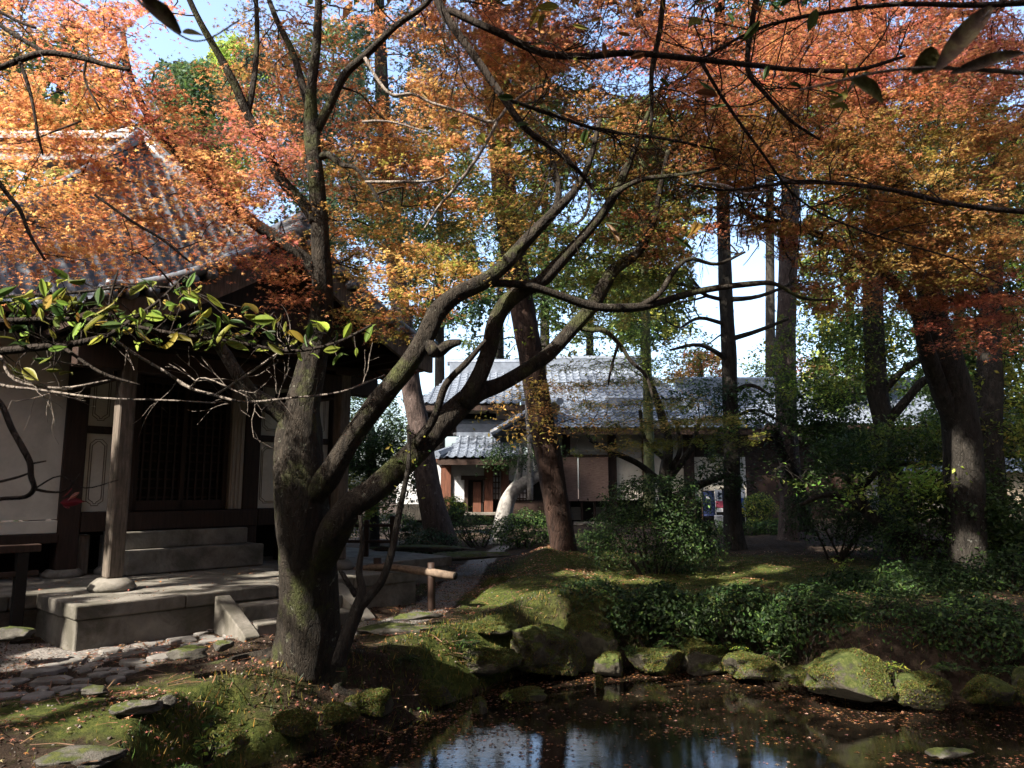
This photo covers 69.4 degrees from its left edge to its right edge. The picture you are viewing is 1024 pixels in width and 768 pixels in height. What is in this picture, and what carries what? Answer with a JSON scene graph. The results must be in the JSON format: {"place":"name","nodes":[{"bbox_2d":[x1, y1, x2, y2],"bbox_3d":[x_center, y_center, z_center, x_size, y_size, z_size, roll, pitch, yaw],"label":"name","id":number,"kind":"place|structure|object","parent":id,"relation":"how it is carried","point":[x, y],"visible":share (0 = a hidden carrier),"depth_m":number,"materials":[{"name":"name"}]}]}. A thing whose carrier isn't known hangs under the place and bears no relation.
{"place":"outdoors","nodes":[
{"label":"outdoors","id":0,"kind":"place"},
{"bbox_2d":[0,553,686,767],"bbox_3d":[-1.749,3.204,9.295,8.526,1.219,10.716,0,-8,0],"label":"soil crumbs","id":1,"kind":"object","parent":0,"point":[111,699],"visible":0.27,"depth_m":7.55,"materials":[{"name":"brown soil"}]},
{"bbox_2d":[0,489,1023,767],"bbox_3d":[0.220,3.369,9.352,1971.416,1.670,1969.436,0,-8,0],"label":"ground","id":2,"kind":"structure","parent":0,"point":[762,547],"depth_m":8.80,"materials":[{"name":"plant"}]},
{"bbox_2d":[0,626,35,640],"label":"rock","id":3,"kind":"object","parent":2,"relation":"on","point":[12,633],"visible":1,"depth_m":7.52,"materials":[{"name":"stone"}]},
{"bbox_2d":[0,0,36,206],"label":"background tree","id":4,"kind":"object","parent":2,"relation":"on","point":[29,64],"visible":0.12,"depth_m":28.01,"materials":[{"name":"orange plant"}]},
{"bbox_2d":[0,543,41,643],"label":"wooden rail","id":5,"kind":"object","parent":2,"relation":"on","point":[20,573],"visible":0.95,"depth_m":8.75,"materials":[{"name":"brown wood"}]},
{"bbox_2d":[21,666,67,677],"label":"paving stone","id":6,"kind":"object","parent":2,"relation":"on","point":[38,672],"visible":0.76,"depth_m":7.23,"materials":[{"name":"stone"}]},
{"bbox_2d":[28,675,72,687],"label":"paving stone","id":7,"kind":"object","parent":2,"relation":"on","point":[43,681],"visible":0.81,"depth_m":6.91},
{"bbox_2d":[0,15,135,519],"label":"background tree","id":8,"kind":"object","parent":2,"relation":"on","point":[48,65],"visible":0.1,"depth_m":31.43,"materials":[{"name":"orange plant"}]},
{"bbox_2d":[0,72,145,520],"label":"garden tree","id":9,"kind":"object","parent":2,"relation":"on","point":[47,171],"visible":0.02,"depth_m":21.77,"materials":[{"name":"orange plant"}]},
{"bbox_2d":[33,745,127,767],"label":"rock","id":10,"kind":"object","parent":2,"relation":"on","point":[79,754],"visible":0.93,"depth_m":4.96,"materials":[{"name":"stone"}]},
{"bbox_2d":[108,700,162,715],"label":"rock","id":11,"kind":"object","parent":2,"relation":"on","point":[131,707],"visible":1,"depth_m":5.63,"materials":[{"name":"stone"}]},
{"bbox_2d":[166,645,208,659],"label":"rock","id":12,"kind":"object","parent":2,"relation":"on","point":[193,652],"visible":1,"depth_m":6.96,"materials":[{"name":"stone"}]},
{"bbox_2d":[133,47,243,183],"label":"background tree","id":13,"kind":"object","parent":2,"relation":"on","point":[179,74],"visible":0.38,"depth_m":29.01,"materials":[{"name":"green plant"}]},
{"bbox_2d":[190,707,231,767],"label":"seedling","id":14,"kind":"object","parent":2,"relation":"on","point":[209,758],"visible":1,"depth_m":4.41,"materials":[{"name":"green plant"}]},
{"bbox_2d":[0,127,451,651],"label":"temple pavilion","id":15,"kind":"structure","parent":2,"relation":"on","point":[191,492],"depth_m":11.20,"materials":[{"name":"tile"}]},
{"bbox_2d":[131,376,231,510],"bbox_3d":[-5.596,1.030,12.536,0.190,2.170,1.570,-7,-11,42],"label":"lattice door","id":16,"kind":"structure","parent":15,"relation":"in","point":[181,456],"depth_m":12.49,"materials":[{"name":"brown wood"}]},
{"bbox_2d":[347,516,394,556],"bbox_3d":[-2.771,3.116,14.225,1.061,1.142,0.160,0,-8,0],"label":"garden railing","id":17,"kind":"object","parent":15,"relation":"on","point":[367,525],"visible":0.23,"depth_m":14.20,"materials":[{"name":"brown wood"}]},
{"bbox_2d":[204,723,250,756],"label":"rock","id":18,"kind":"object","parent":2,"relation":"on","point":[235,738],"visible":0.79,"depth_m":5.89,"materials":[{"name":"green stone"}]},
{"bbox_2d":[193,27,277,198],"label":"background tree","id":19,"kind":"object","parent":2,"relation":"on","point":[225,51],"visible":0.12,"depth_m":34.55,"materials":[{"name":"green plant"}]},
{"bbox_2d":[269,708,317,736],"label":"rock","id":20,"kind":"object","parent":2,"relation":"on","point":[296,722],"visible":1,"depth_m":6.78,"materials":[{"name":"green stone"}]},
{"bbox_2d":[253,10,402,287],"bbox_3d":[-8.815,-6.809,35.330,8.169,26.337,7.058,0,-8,0],"label":"background tree","id":21,"kind":"object","parent":2,"relation":"on","point":[306,189],"visible":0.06,"depth_m":35.31,"materials":[{"name":"orange plant"}]},
{"bbox_2d":[211,0,468,545],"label":"leaning pine","id":22,"kind":"object","parent":2,"relation":"on","point":[433,510],"visible":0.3,"depth_m":19.05,"materials":[{"name":"orange plant"}]},
{"bbox_2d":[322,701,360,725],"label":"rock","id":23,"kind":"object","parent":2,"relation":"on","point":[337,713],"visible":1,"depth_m":7.15,"materials":[{"name":"green stone"}]},
{"bbox_2d":[343,687,393,716],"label":"rock","id":24,"kind":"object","parent":2,"relation":"on","point":[378,702],"visible":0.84,"depth_m":7.45,"materials":[{"name":"green stone"}]},
{"bbox_2d":[331,424,430,666],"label":"young maple","id":25,"kind":"object","parent":2,"relation":"on","point":[363,599],"visible":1,"depth_m":6.92,"materials":[{"name":"brown plant"}]},
{"bbox_2d":[350,512,416,539],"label":"shrub","id":26,"kind":"object","parent":2,"relation":"on","point":[383,529],"visible":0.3,"depth_m":21.56,"materials":[{"name":"green plant"}]},
{"bbox_2d":[348,384,437,546],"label":"evergreen tree","id":27,"kind":"object","parent":2,"relation":"on","point":[373,444],"visible":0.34,"depth_m":19.20,"materials":[{"name":"green plant"}]},
{"bbox_2d":[356,622,431,635],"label":"rock","id":28,"kind":"object","parent":2,"relation":"on","point":[388,628],"visible":0.94,"depth_m":9.13,"materials":[{"name":"stone"}]},
{"bbox_2d":[352,557,457,610],"bbox_3d":[-1.814,3.203,11.480,2.417,0.949,0.232,-5,-10,33],"label":"log rail","id":29,"kind":"object","parent":2,"relation":"on","point":[430,572],"visible":0.69,"depth_m":11.06,"materials":[{"name":"brown wood"}]},
{"bbox_2d":[0,0,830,704],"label":"maple tree","id":30,"kind":"object","parent":2,"relation":"on","point":[312,532],"visible":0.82,"depth_m":7.46,"materials":[{"name":"orange plant"}]},
{"bbox_2d":[0,399,117,508],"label":"bare branch","id":31,"kind":"object","parent":30,"relation":"attached to","point":[72,500],"visible":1,"depth_m":1.88,"materials":[{"name":"brown plant"}]},
{"bbox_2d":[0,1,244,273],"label":"bare branch","id":32,"kind":"object","parent":30,"relation":"attached to","point":[37,54],"visible":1,"depth_m":5.57,"materials":[{"name":"brown plant"}]},
{"bbox_2d":[0,267,375,385],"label":"leafy branch","id":33,"kind":"object","parent":30,"relation":"attached to","point":[60,299],"visible":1,"depth_m":2.60,"materials":[{"name":"green plant"}]},
{"bbox_2d":[0,307,384,448],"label":"bare branch","id":34,"kind":"object","parent":33,"relation":"hanging from","point":[49,389],"visible":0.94,"depth_m":2.72,"materials":[{"name":"brown plant"}]},
{"bbox_2d":[137,0,239,41],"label":"curled leaf twig","id":35,"kind":"object","parent":30,"relation":"hanging from","point":[161,12],"visible":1,"depth_m":1.08,"materials":[{"name":"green plant"}]},
{"bbox_2d":[362,57,768,241],"bbox_3d":[0.449,-2.027,6.296,3.491,1.679,0.144,0,-8,0],"label":"pale branch","id":36,"kind":"object","parent":30,"relation":"attached to","point":[478,155],"visible":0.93,"depth_m":6.32,"materials":[{"name":"beige plant"}]},
{"bbox_2d":[799,6,1023,103],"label":"curled leaf twig","id":37,"kind":"object","parent":30,"relation":"attached to","point":[966,32],"visible":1,"depth_m":1.07,"materials":[{"name":"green plant"}]},
{"bbox_2d":[392,612,443,620],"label":"rock","id":38,"kind":"object","parent":2,"relation":"on","point":[415,616],"visible":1,"depth_m":9.80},
{"bbox_2d":[369,544,475,551],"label":"rock","id":39,"kind":"object","parent":2,"relation":"on","point":[427,548],"visible":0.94,"depth_m":15.51,"materials":[{"name":"stone"}]},
{"bbox_2d":[398,525,462,553],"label":"shrub","id":40,"kind":"object","parent":2,"relation":"on","point":[420,538],"visible":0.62,"depth_m":17.94,"materials":[{"name":"green plant"}]},
{"bbox_2d":[419,679,454,706],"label":"rock","id":41,"kind":"object","parent":2,"relation":"on","point":[438,693],"visible":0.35,"depth_m":8.28,"materials":[{"name":"green stone"}]},
{"bbox_2d":[362,80,523,450],"bbox_3d":[-3.842,-5.406,36.980,8.810,24.009,8.094,0,-8,0],"label":"background tree","id":42,"kind":"object","parent":2,"relation":"on","point":[439,362],"visible":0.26,"depth_m":36.38,"materials":[{"name":"orange plant"}]},
{"bbox_2d":[433,551,512,560],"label":"rock","id":43,"kind":"object","parent":2,"relation":"on","point":[464,555],"visible":0.81,"depth_m":14.60,"materials":[{"name":"stone"}]},
{"bbox_2d":[396,359,563,524],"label":"entrance building","id":44,"kind":"structure","parent":2,"relation":"on","point":[457,461],"depth_m":25.38,"materials":[{"name":"white paint"}]},
{"bbox_2d":[468,480,482,511],"bbox_3d":[-1.257,3.846,25.200,0.536,1.143,0.120,0,-8,0],"label":"door","id":45,"kind":"structure","parent":44,"relation":"in","point":[475,487],"depth_m":25.16,"materials":[{"name":"red wood"}]},
{"bbox_2d":[446,505,515,547],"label":"shrub","id":46,"kind":"object","parent":2,"relation":"on","point":[472,524],"visible":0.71,"depth_m":20.46,"materials":[{"name":"green plant"}]},
{"bbox_2d":[332,0,642,550],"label":"cedar tree","id":47,"kind":"object","parent":2,"relation":"on","point":[550,467],"visible":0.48,"depth_m":15.40,"materials":[{"name":"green plant"}]},
{"bbox_2d":[402,0,1023,301],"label":"overhanging branch","id":48,"kind":"object","parent":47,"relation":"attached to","point":[508,100],"visible":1,"depth_m":4.75,"materials":[{"name":"orange plant"}]},
{"bbox_2d":[462,646,522,675],"bbox_3d":[-0.382,3.483,9.262,1.056,0.406,0.610,0,-8,0],"label":"rock","id":49,"kind":"object","parent":2,"relation":"on","point":[500,659],"visible":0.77,"depth_m":9.07,"materials":[{"name":"green stone"}]},
{"bbox_2d":[476,620,520,635],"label":"rock","id":50,"kind":"object","parent":2,"relation":"on","point":[498,628],"visible":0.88,"depth_m":9.87,"materials":[{"name":"green stone"}]},
{"bbox_2d":[451,201,559,358],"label":"background tree","id":51,"kind":"object","parent":2,"relation":"on","point":[499,354],"visible":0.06,"depth_m":42.94,"materials":[{"name":"green plant"}]},
{"bbox_2d":[0,546,1023,766],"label":"moss tufts","id":52,"kind":"object","parent":2,"relation":"on","point":[517,617],"visible":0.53,"depth_m":11.75,"materials":[{"name":"green plant"}]},
{"bbox_2d":[0,546,1023,767],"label":"fallen leaves","id":53,"kind":"object","parent":2,"relation":"on","point":[174,647],"depth_m":8.22,"materials":[{"name":"plant"}]},
{"bbox_2d":[487,506,549,550],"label":"shrub","id":54,"kind":"object","parent":2,"relation":"on","point":[523,536],"visible":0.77,"depth_m":18.36,"materials":[{"name":"green plant"}]},
{"bbox_2d":[471,402,568,543],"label":"crooked tree","id":55,"kind":"object","parent":2,"relation":"on","point":[518,485],"visible":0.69,"depth_m":21.63,"materials":[{"name":"green plant"}]},
{"bbox_2d":[484,38,615,373],"bbox_3d":[1.789,-6.300,35.209,6.598,25.280,6.453,0,-8,0],"label":"background tree","id":56,"kind":"object","parent":2,"relation":"on","point":[547,301],"visible":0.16,"depth_m":34.58,"materials":[{"name":"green plant"}]},
{"bbox_2d":[564,609,617,671],"bbox_3d":[1.048,3.540,10.095,0.744,0.872,0.696,0,-8,0],"label":"rock","id":57,"kind":"object","parent":2,"relation":"on","point":[592,632],"visible":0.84,"depth_m":9.89,"materials":[{"name":"green stone"}]},
{"bbox_2d":[551,572,633,623],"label":"shrub","id":58,"kind":"object","parent":2,"relation":"on","point":[601,586],"visible":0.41,"depth_m":10.79,"materials":[{"name":"green plant"}]},
{"bbox_2d":[549,256,637,355],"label":"background tree","id":59,"kind":"object","parent":2,"relation":"on","point":[588,347],"visible":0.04,"depth_m":44.51,"materials":[{"name":"green plant"}]},
{"bbox_2d":[537,98,721,508],"bbox_3d":[2.946,-2.699,20.512,5.009,12.224,3.710,0,-8,0],"label":"slim tree","id":60,"kind":"object","parent":2,"relation":"on","point":[645,333],"visible":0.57,"depth_m":20.54,"materials":[{"name":"green plant"}]},
{"bbox_2d":[558,90,715,356],"bbox_3d":[5.752,-4.500,32.777,7.379,21.048,7.024,0,-8,0],"label":"background tree","id":61,"kind":"object","parent":2,"relation":"on","point":[672,312],"visible":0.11,"depth_m":32.13,"materials":[{"name":"green plant"}]},
{"bbox_2d":[511,356,764,524],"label":"residence","id":62,"kind":"structure","parent":2,"relation":"on","point":[596,474],"depth_m":26.84,"materials":[{"name":"white paint"}]},
{"bbox_2d":[521,249,771,529],"bbox_3d":[2.823,0.054,15.846,5.404,6.292,4.086,0,-8,0],"label":"maple tree","id":63,"kind":"object","parent":2,"relation":"on","point":[667,463],"visible":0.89,"depth_m":15.76,"materials":[{"name":"green plant"}]},
{"bbox_2d":[569,470,732,577],"bbox_3d":[2.550,2.696,13.328,2.698,2.292,2.716,-5,-9,30],"label":"shrub","id":64,"kind":"object","parent":2,"relation":"on","point":[695,529],"visible":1,"depth_m":12.97,"materials":[{"name":"green plant"}]},
{"bbox_2d":[602,578,717,649],"bbox_3d":[2.017,3.322,10.530,1.572,1.081,1.481,5,-9,-32],"label":"shrub","id":65,"kind":"object","parent":2,"relation":"on","point":[668,591],"visible":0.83,"depth_m":10.32,"materials":[{"name":"green plant"}]},
{"bbox_2d":[574,0,822,550],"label":"slim tree","id":66,"kind":"object","parent":2,"relation":"on","point":[732,503],"visible":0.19,"depth_m":18.03,"materials":[{"name":"brown plant"}]},
{"bbox_2d":[663,343,737,386],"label":"background tree","id":67,"kind":"object","parent":2,"relation":"on","point":[711,357],"visible":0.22,"depth_m":41.86,"materials":[{"name":"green plant"}]},
{"bbox_2d":[679,636,728,675],"bbox_3d":[2.593,3.681,9.970,0.692,0.472,0.512,0,-8,0],"label":"rock","id":68,"kind":"object","parent":2,"relation":"on","point":[697,659],"visible":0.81,"depth_m":9.78,"materials":[{"name":"green stone"}]},
{"bbox_2d":[680,572,786,652],"bbox_3d":[3.092,3.172,10.179,1.641,1.165,1.344,2,-8,-12],"label":"shrub","id":69,"kind":"object","parent":2,"relation":"on","point":[731,591],"visible":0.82,"depth_m":9.96,"materials":[{"name":"green plant"}]},
{"bbox_2d":[722,651,781,681],"bbox_3d":[3.064,3.596,9.478,0.755,0.307,0.677,0,-8,0],"label":"rock","id":70,"kind":"object","parent":2,"relation":"on","point":[743,665],"visible":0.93,"depth_m":9.29,"materials":[{"name":"green stone"}]},
{"bbox_2d":[691,518,816,535],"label":"hedge","id":71,"kind":"object","parent":2,"relation":"on","point":[760,526],"visible":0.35,"depth_m":21.46,"materials":[{"name":"green plant"}]},
{"bbox_2d":[742,491,778,530],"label":"shrub","id":72,"kind":"object","parent":2,"relation":"on","point":[764,509],"visible":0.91,"depth_m":22.50,"materials":[{"name":"green plant"}]},
{"bbox_2d":[502,0,1023,585],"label":"maple tree","id":73,"kind":"object","parent":2,"relation":"on","point":[938,346],"visible":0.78,"depth_m":8.52,"materials":[{"name":"orange plant"}]},
{"bbox_2d":[696,0,841,439],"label":"background tree","id":74,"kind":"object","parent":2,"relation":"on","point":[770,298],"visible":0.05,"depth_m":41.03,"materials":[{"name":"brown plant"}]},
{"bbox_2d":[653,363,915,532],"bbox_3d":[6.842,1.447,17.472,6.886,4.186,3.803,0,-8,0],"label":"camellia tree","id":75,"kind":"object","parent":2,"relation":"on","point":[796,482],"visible":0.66,"depth_m":17.50,"materials":[{"name":"green plant"}]},
{"bbox_2d":[773,665,806,686],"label":"rock","id":76,"kind":"object","parent":2,"relation":"on","point":[794,675],"visible":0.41,"depth_m":8.79,"materials":[{"name":"green stone"}]},
{"bbox_2d":[744,573,876,663],"bbox_3d":[3.859,3.069,9.556,1.446,1.169,1.604,7,-11,-42],"label":"shrub","id":77,"kind":"object","parent":2,"relation":"on","point":[775,630],"visible":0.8,"depth_m":9.39,"materials":[{"name":"green plant"}]},
{"bbox_2d":[730,0,901,541],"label":"pine tree","id":78,"kind":"object","parent":2,"relation":"on","point":[784,301],"visible":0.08,"depth_m":20.16,"materials":[{"name":"brown plant"}]},
{"bbox_2d":[772,477,907,560],"bbox_3d":[6.758,2.813,15.323,2.932,1.760,2.160,3,-9,-21],"label":"shrub","id":79,"kind":"object","parent":2,"relation":"on","point":[843,536],"visible":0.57,"depth_m":15.04,"materials":[{"name":"green plant"}]},
{"bbox_2d":[768,56,912,438],"bbox_3d":[16.419,-5.689,35.328,8.897,24.133,6.575,2,-8,-11],"label":"background tree","id":80,"kind":"object","parent":2,"relation":"on","point":[839,363],"visible":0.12,"depth_m":34.12,"materials":[{"name":"green plant"}]},
{"bbox_2d":[799,566,895,593],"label":"shrub","id":81,"kind":"object","parent":2,"relation":"on","point":[855,573],"visible":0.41,"depth_m":11.48,"materials":[{"name":"green plant"}]},
{"bbox_2d":[673,377,1023,517],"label":"long hall","id":82,"kind":"structure","parent":2,"relation":"on","point":[769,486],"depth_m":31.89,"materials":[{"name":"grey wood"}]},
{"bbox_2d":[802,647,897,702],"bbox_3d":[3.799,3.302,8.363,0.928,0.603,0.662,0,-8,0],"label":"rock","id":83,"kind":"object","parent":2,"relation":"on","point":[857,674],"visible":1,"depth_m":8.19,"materials":[{"name":"green stone"}]},
{"bbox_2d":[746,0,1022,556],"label":"oak tree","id":84,"kind":"object","parent":2,"relation":"on","point":[879,385],"visible":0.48,"depth_m":16.62,"materials":[{"name":"green plant"}]},
{"bbox_2d":[838,583,954,653],"bbox_3d":[4.770,3.068,9.333,1.447,1.083,1.242,2,-8,-15],"label":"shrub","id":85,"kind":"object","parent":2,"relation":"on","point":[901,597],"visible":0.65,"depth_m":9.20,"materials":[{"name":"green plant"}]},
{"bbox_2d":[799,407,1023,574],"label":"camellia tree","id":86,"kind":"object","parent":2,"relation":"on","point":[929,458],"visible":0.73,"depth_m":13.23,"materials":[{"name":"green plant"}]},
{"bbox_2d":[890,670,952,710],"bbox_3d":[4.531,3.395,8.233,0.590,0.394,0.644,0,-8,0],"label":"rock","id":87,"kind":"object","parent":2,"relation":"on","point":[918,689],"visible":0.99,"depth_m":8.05,"materials":[{"name":"green stone"}]},
{"bbox_2d":[824,565,1021,599],"bbox_3d":[6.523,3.310,11.257,3.395,1.088,2.431,0,-8,0],"label":"shrub","id":88,"kind":"object","parent":2,"relation":"on","point":[898,583],"visible":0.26,"depth_m":10.92,"materials":[{"name":"green plant"}]},
{"bbox_2d":[847,508,1023,575],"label":"shrub","id":89,"kind":"object","parent":2,"relation":"on","point":[900,550],"visible":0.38,"depth_m":12.67,"materials":[{"name":"green plant"}]},
{"bbox_2d":[849,552,1023,595],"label":"shrub","id":90,"kind":"object","parent":2,"relation":"on","point":[948,570],"visible":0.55,"depth_m":11.22,"materials":[{"name":"green plant"}]},
{"bbox_2d":[883,29,1023,447],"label":"background tree","id":91,"kind":"object","parent":2,"relation":"on","point":[968,358],"visible":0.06,"depth_m":30.11,"materials":[{"name":"green plant"}]},
{"bbox_2d":[902,458,1023,519],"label":"garden wall","id":92,"kind":"structure","parent":2,"relation":"on","point":[1015,483],"depth_m":23.29,"materials":[{"name":"beige paint"}]},
{"bbox_2d":[909,585,1023,671],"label":"shrub","id":93,"kind":"object","parent":2,"relation":"on","point":[972,604],"visible":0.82,"depth_m":8.91,"materials":[{"name":"green plant"}]},
{"bbox_2d":[919,136,1023,575],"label":"maple tree","id":94,"kind":"object","parent":2,"relation":"on","point":[989,384],"visible":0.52,"depth_m":13.62,"materials":[{"name":"brown plant"}]},
{"bbox_2d":[950,543,1023,594],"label":"shrub","id":95,"kind":"object","parent":2,"relation":"on","point":[1018,572],"visible":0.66,"depth_m":11.38,"materials":[{"name":"green plant"}]},
{"bbox_2d":[973,113,1023,457],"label":"background tree","id":96,"kind":"object","parent":2,"relation":"on","point":[1022,311],"visible":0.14,"depth_m":28.15,"materials":[{"name":"green plant"}]},
{"bbox_2d":[1011,666,1023,704],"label":"rock","id":97,"kind":"object","parent":2,"relation":"on","point":[1017,674],"visible":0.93,"depth_m":8.10,"materials":[{"name":"green stone"}]},
{"bbox_2d":[0,0,1023,488],"label":"sky","id":98,"kind":"structure","parent":0,"point":[749,315],"materials":[{"name":"white"}]},
{"bbox_2d":[248,666,1023,767],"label":"pond water","id":99,"kind":"structure","parent":0,"point":[611,748],"depth_m":7.49,"materials":[{"name":"black liquid"}]},
{"bbox_2d":[508,685,546,701],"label":"rock","id":100,"kind":"object","parent":99,"relation":"in","point":[530,693],"visible":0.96,"depth_m":8.58,"materials":[{"name":"green stone"}]},
{"bbox_2d":[510,623,586,675],"bbox_3d":[0.522,3.500,9.762,1.080,0.683,0.695,4,-9,-28],"label":"rock","id":101,"kind":"object","parent":99,"relation":"in","point":[547,649],"visible":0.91,"depth_m":9.48,"materials":[{"name":"green stone"}]},
{"bbox_2d":[592,650,622,676],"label":"rock","id":102,"kind":"object","parent":99,"relation":"in","point":[608,663],"visible":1,"depth_m":9.65,"materials":[{"name":"green stone"}]},
{"bbox_2d":[283,667,1023,767],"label":"floating leaves","id":103,"kind":"object","parent":99,"relation":"on","point":[631,682],"visible":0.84,"depth_m":7.79,"materials":[{"name":"brown plant"}]},
{"bbox_2d":[625,646,683,674],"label":"rock","id":104,"kind":"object","parent":99,"relation":"in","point":[663,661],"visible":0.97,"depth_m":9.74,"materials":[{"name":"green stone"}]},
{"bbox_2d":[924,747,973,758],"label":"rock","id":105,"kind":"object","parent":99,"relation":"in","point":[946,752],"visible":1,"depth_m":6.57,"materials":[{"name":"stone"}]},
{"bbox_2d":[960,673,1017,706],"bbox_3d":[5.339,3.381,8.188,0.570,0.373,0.602,0,-8,0],"label":"rock","id":106,"kind":"object","parent":99,"relation":"in","point":[982,688],"visible":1,"depth_m":8.04,"materials":[{"name":"green stone"}]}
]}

